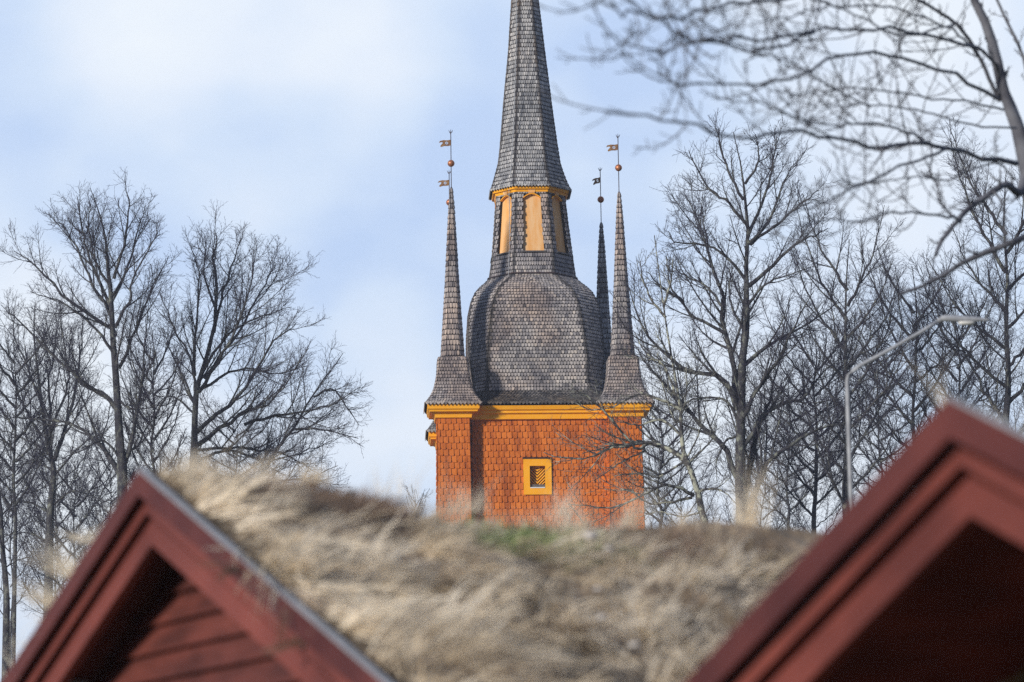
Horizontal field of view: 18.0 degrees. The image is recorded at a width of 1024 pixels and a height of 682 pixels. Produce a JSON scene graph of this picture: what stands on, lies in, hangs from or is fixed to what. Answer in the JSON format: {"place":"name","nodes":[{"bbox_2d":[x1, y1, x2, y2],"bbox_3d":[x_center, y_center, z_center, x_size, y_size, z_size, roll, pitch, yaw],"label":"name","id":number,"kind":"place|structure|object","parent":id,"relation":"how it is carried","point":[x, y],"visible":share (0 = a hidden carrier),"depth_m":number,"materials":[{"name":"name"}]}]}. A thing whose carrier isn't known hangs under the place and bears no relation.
{"place":"outdoors","nodes":[
{"label":"outdoors","id":0,"kind":"place"},
{"bbox_2d":[0,0,1023,681],"label":"sky","id":1,"kind":"structure","parent":0,"point":[320,125],"materials":[{"name":"blue"}]},
{"bbox_2d":[423,0,654,530],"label":"church tower","id":2,"kind":"structure","parent":0,"point":[538,328],"depth_m":108.14,"materials":[{"name":"orange wood"}]},
{"bbox_2d":[522,458,551,494],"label":"window","id":3,"kind":"structure","parent":2,"relation":"in","point":[534,478],"depth_m":106.69,"materials":[{"name":"paint"}]},
{"bbox_2d":[420,511,792,579],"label":"green grass","id":4,"kind":"structure","parent":0,"point":[529,529],"depth_m":11.60,"materials":[{"name":"green plant"}]},
{"bbox_2d":[685,395,1023,681],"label":"timber shed","id":5,"kind":"structure","parent":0,"point":[924,582],"depth_m":7.80,"materials":[{"name":"red paint"}]},
{"bbox_2d":[899,354,949,406],"bbox_3d":[1.003,0.096,7.819,0.146,0.144,0.064,-5,-12,18],"label":"grass tuft","id":6,"kind":"object","parent":5,"relation":"on","point":[941,397],"visible":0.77,"depth_m":7.82,"materials":[{"name":"plant"}]},
{"bbox_2d":[978,400,1023,429],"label":"grass tuft","id":7,"kind":"object","parent":5,"relation":"on","point":[1007,413],"visible":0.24,"depth_m":7.80,"materials":[{"name":"plant"}]},
{"bbox_3d":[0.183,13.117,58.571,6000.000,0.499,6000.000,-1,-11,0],"label":"ground","id":8,"kind":"structure","parent":0,"visible":0},
{"bbox_2d":[0,392,60,668],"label":"bare tree","id":9,"kind":"object","parent":8,"relation":"on","point":[8,525],"visible":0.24,"depth_m":160.17,"materials":[{"name":"grey plant"}]},
{"bbox_2d":[0,403,64,679],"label":"bare tree","id":10,"kind":"object","parent":8,"relation":"on","point":[6,628],"visible":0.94,"depth_m":112.64,"materials":[{"name":"grey plant"}]},
{"bbox_2d":[0,303,77,664],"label":"bare tree","id":11,"kind":"object","parent":8,"relation":"on","point":[14,426],"visible":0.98,"depth_m":121.53,"materials":[{"name":"grey plant"}]},
{"bbox_2d":[0,412,110,616],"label":"bare tree","id":12,"kind":"object","parent":8,"relation":"on","point":[55,512],"visible":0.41,"depth_m":139.16,"materials":[{"name":"grey plant"}]},
{"bbox_2d":[0,288,126,614],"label":"bare tree","id":13,"kind":"object","parent":8,"relation":"on","point":[51,504],"visible":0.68,"depth_m":127.82,"materials":[{"name":"grey plant"}]},
{"bbox_2d":[17,427,130,620],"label":"bare tree","id":14,"kind":"object","parent":8,"relation":"on","point":[57,524],"visible":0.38,"depth_m":135.98,"materials":[{"name":"grey plant"}]},
{"bbox_2d":[0,167,185,501],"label":"bare tree","id":15,"kind":"object","parent":8,"relation":"on","point":[120,465],"visible":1,"depth_m":120.47,"materials":[{"name":"grey plant"}]},
{"bbox_2d":[59,387,151,563],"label":"bare tree","id":16,"kind":"object","parent":8,"relation":"on","point":[111,478],"visible":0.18,"depth_m":142.57,"materials":[{"name":"grey plant"}]},
{"bbox_2d":[93,296,211,483],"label":"bare tree","id":17,"kind":"object","parent":8,"relation":"on","point":[152,450],"visible":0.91,"depth_m":119.63,"materials":[{"name":"grey plant"}]},
{"bbox_2d":[127,410,221,483],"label":"bare tree","id":18,"kind":"object","parent":8,"relation":"on","point":[201,437],"visible":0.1,"depth_m":145.74,"materials":[{"name":"grey plant"}]},
{"bbox_2d":[180,382,284,477],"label":"bare tree","id":19,"kind":"object","parent":8,"relation":"on","point":[232,429],"visible":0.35,"depth_m":146.70,"materials":[{"name":"grey plant"}]},
{"bbox_2d":[134,199,374,492],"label":"bare tree","id":20,"kind":"object","parent":8,"relation":"on","point":[196,430],"visible":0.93,"depth_m":122.86,"materials":[{"name":"grey plant"}]},
{"bbox_2d":[235,411,329,490],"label":"bare tree","id":21,"kind":"object","parent":8,"relation":"on","point":[289,448],"visible":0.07,"depth_m":149.22,"materials":[{"name":"grey plant"}]},
{"bbox_2d":[1,467,821,681],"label":"timber shed","id":22,"kind":"structure","parent":8,"relation":"on","point":[142,596],"depth_m":11.09,"materials":[{"name":"red paint"}]},
{"bbox_2d":[2,568,63,608],"bbox_3d":[-1.771,0.913,11.958,0.390,0.160,0.181,-2,-11,7],"label":"grass tuft","id":23,"kind":"object","parent":22,"relation":"on","point":[48,602],"visible":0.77,"depth_m":11.94,"materials":[{"name":"plant"}]},
{"bbox_2d":[8,526,81,581],"bbox_3d":[-1.705,0.802,12.088,0.370,0.221,0.240,1,-11,-8],"label":"grass tuft","id":24,"kind":"object","parent":22,"relation":"on","point":[72,566],"visible":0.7,"depth_m":12.06,"materials":[{"name":"plant"}]},
{"bbox_2d":[53,520,94,543],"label":"grass tuft","id":25,"kind":"object","parent":22,"relation":"on","point":[81,537],"visible":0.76,"depth_m":11.98,"materials":[{"name":"plant"}]},
{"bbox_2d":[173,445,235,478],"bbox_3d":[-1.080,0.424,11.233,0.240,0.131,0.160,-1,-11,0],"label":"grass tuft","id":26,"kind":"object","parent":22,"relation":"on","point":[205,469],"visible":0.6,"depth_m":11.23,"materials":[{"name":"plant"}]},
{"bbox_2d":[194,559,307,656],"bbox_3d":[-0.775,0.826,9.954,0.432,0.304,0.052,-1,-11,0],"label":"fallen straw","id":27,"kind":"object","parent":22,"relation":"on","point":[234,571],"visible":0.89,"depth_m":9.94,"materials":[{"name":"beige plant"}]},
{"bbox_2d":[288,459,337,487],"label":"grass tuft","id":28,"kind":"object","parent":22,"relation":"on","point":[315,476],"visible":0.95,"depth_m":11.46,"materials":[{"name":"plant"}]},
{"bbox_2d":[361,461,420,502],"bbox_3d":[-0.450,0.502,11.624,0.244,0.178,0.218,-1,-11,0],"label":"grass tuft","id":29,"kind":"object","parent":22,"relation":"on","point":[393,485],"visible":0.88,"depth_m":11.60,"materials":[{"name":"plant"}]},
{"bbox_2d":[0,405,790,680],"bbox_3d":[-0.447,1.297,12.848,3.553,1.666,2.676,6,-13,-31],"label":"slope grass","id":30,"kind":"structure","parent":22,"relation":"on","point":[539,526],"depth_m":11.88,"materials":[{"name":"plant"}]},
{"bbox_2d":[435,473,494,515],"bbox_3d":[-0.166,0.559,11.746,0.231,0.158,0.146,-3,-11,12],"label":"grass tuft","id":31,"kind":"object","parent":22,"relation":"on","point":[467,504],"visible":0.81,"depth_m":11.75,"materials":[{"name":"plant"}]},
{"bbox_2d":[159,432,808,681],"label":"dry grass","id":32,"kind":"structure","parent":22,"relation":"on","point":[441,622],"depth_m":10.59,"materials":[{"name":"plant"}]},
{"bbox_2d":[209,449,788,574],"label":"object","id":33,"kind":"structure","parent":32,"relation":"on","point":[362,501],"depth_m":11.44,"materials":[{"name":"beige plant"}]},
{"bbox_2d":[584,532,597,540],"bbox_3d":[0.275,0.682,11.279,0.052,0.032,0.050,-1,-11,0],"label":"pale stone","id":34,"kind":"object","parent":32,"relation":"on","point":[591,536],"visible":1,"depth_m":11.26,"materials":[{"name":"grey stone"}]},
{"bbox_2d":[593,586,601,591],"bbox_3d":[0.282,0.818,10.640,0.027,0.020,0.030,-4,-12,17],"label":"pale stone","id":35,"kind":"object","parent":32,"relation":"on","point":[597,589],"visible":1,"depth_m":10.63,"materials":[{"name":"grey stone"}]},
{"bbox_2d":[596,614,606,620],"bbox_3d":[0.287,0.885,10.321,0.034,0.024,0.034,-1,-11,0],"label":"pale stone","id":36,"kind":"object","parent":32,"relation":"on","point":[601,617],"visible":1,"depth_m":10.31,"materials":[{"name":"grey stone"}]},
{"bbox_2d":[604,545,613,551],"bbox_3d":[0.335,0.719,11.169,0.035,0.023,0.036,-1,-11,0],"label":"pale stone","id":37,"kind":"object","parent":32,"relation":"on","point":[610,549],"visible":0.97,"depth_m":11.16,"materials":[{"name":"grey stone"}]},
{"bbox_2d":[630,642,639,647],"bbox_3d":[0.383,0.952,10.106,0.031,0.021,0.031,6,-13,-30],"label":"pale stone","id":38,"kind":"object","parent":32,"relation":"on","point":[634,644],"visible":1,"depth_m":10.09,"materials":[{"name":"grey stone"}]},
{"bbox_2d":[540,475,584,519],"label":"grass tuft","id":39,"kind":"object","parent":22,"relation":"on","point":[564,506],"visible":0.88,"depth_m":11.95,"materials":[{"name":"plant"}]},
{"bbox_2d":[609,476,668,527],"bbox_3d":[0.474,0.603,12.128,0.232,0.214,0.209,-1,-11,0],"label":"grass tuft","id":40,"kind":"object","parent":22,"relation":"on","point":[641,507],"visible":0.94,"depth_m":12.10,"materials":[{"name":"plant"}]},
{"bbox_2d":[662,501,705,528],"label":"grass tuft","id":41,"kind":"object","parent":22,"relation":"on","point":[683,520],"visible":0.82,"depth_m":12.21,"materials":[{"name":"plant"}]},
{"bbox_2d":[721,448,797,528],"bbox_3d":[0.955,0.582,12.403,0.298,0.333,0.390,-1,-11,0],"label":"grass tuft","id":42,"kind":"object","parent":22,"relation":"on","point":[754,516],"visible":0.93,"depth_m":12.37,"materials":[{"name":"plant"}]},
{"bbox_2d":[402,482,431,516],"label":"bare tree","id":43,"kind":"object","parent":8,"relation":"on","point":[420,500],"visible":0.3,"depth_m":191.72,"materials":[{"name":"grey plant"}]},
{"bbox_2d":[544,227,747,526],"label":"bare tree","id":44,"kind":"object","parent":8,"relation":"on","point":[684,459],"visible":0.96,"depth_m":89.19,"materials":[{"name":"grey plant"}]},
{"bbox_2d":[640,370,709,525],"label":"bare tree","id":45,"kind":"object","parent":8,"relation":"on","point":[662,454],"visible":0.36,"depth_m":126.43,"materials":[{"name":"grey plant"}]},
{"bbox_2d":[643,438,725,526],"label":"bare tree","id":46,"kind":"object","parent":8,"relation":"on","point":[695,503],"visible":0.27,"depth_m":154.33,"materials":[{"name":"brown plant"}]},
{"bbox_2d":[606,108,875,524],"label":"bare tree","id":47,"kind":"object","parent":8,"relation":"on","point":[737,392],"visible":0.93,"depth_m":98.94,"materials":[{"name":"grey plant"}]},
{"bbox_2d":[707,402,814,529],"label":"bare tree","id":48,"kind":"object","parent":8,"relation":"on","point":[776,506],"visible":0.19,"depth_m":151.57,"materials":[{"name":"grey plant"}]},
{"bbox_2d":[522,0,1023,301],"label":"bare tree","id":49,"kind":"object","parent":8,"relation":"on","point":[1002,93],"visible":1,"depth_m":20.16,"materials":[{"name":"grey plant"}]},
{"bbox_2d":[725,331,843,527],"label":"bare tree","id":50,"kind":"object","parent":8,"relation":"on","point":[786,500],"visible":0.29,"depth_m":146.66,"materials":[{"name":"grey plant"}]},
{"bbox_2d":[746,279,871,530],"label":"bare tree","id":51,"kind":"object","parent":8,"relation":"on","point":[814,493],"visible":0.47,"depth_m":121.66,"materials":[{"name":"grey plant"}]},
{"bbox_2d":[762,409,872,531],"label":"bare tree","id":52,"kind":"object","parent":8,"relation":"on","point":[830,513],"visible":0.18,"depth_m":157.41,"materials":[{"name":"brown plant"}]},
{"bbox_2d":[773,183,931,511],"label":"bare tree","id":53,"kind":"object","parent":8,"relation":"on","point":[844,497],"visible":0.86,"depth_m":113.96,"materials":[{"name":"grey plant"}]},
{"bbox_2d":[820,296,944,492],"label":"bare tree","id":54,"kind":"object","parent":8,"relation":"on","point":[878,453],"visible":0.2,"depth_m":141.77,"materials":[{"name":"grey plant"}]},
{"bbox_2d":[838,239,981,485],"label":"bare tree","id":55,"kind":"object","parent":8,"relation":"on","point":[914,408],"visible":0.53,"depth_m":118.09,"materials":[{"name":"grey plant"}]},
{"bbox_2d":[845,315,990,503],"bbox_3d":[3.596,3.337,27.869,1.391,7.265,0.120,-1,-11,0],"label":"street lamp","id":56,"kind":"object","parent":8,"relation":"on","point":[965,320],"visible":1,"depth_m":28.47,"materials":[{"name":"metal"}]},
{"bbox_2d":[896,242,1023,433],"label":"bare tree","id":57,"kind":"object","parent":8,"relation":"on","point":[989,310],"visible":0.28,"depth_m":124.30,"materials":[{"name":"grey plant"}]},
{"bbox_2d":[907,113,1023,429],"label":"bare tree","id":58,"kind":"object","parent":8,"relation":"on","point":[1009,398],"visible":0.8,"depth_m":106.08,"materials":[{"name":"grey plant"}]}
]}

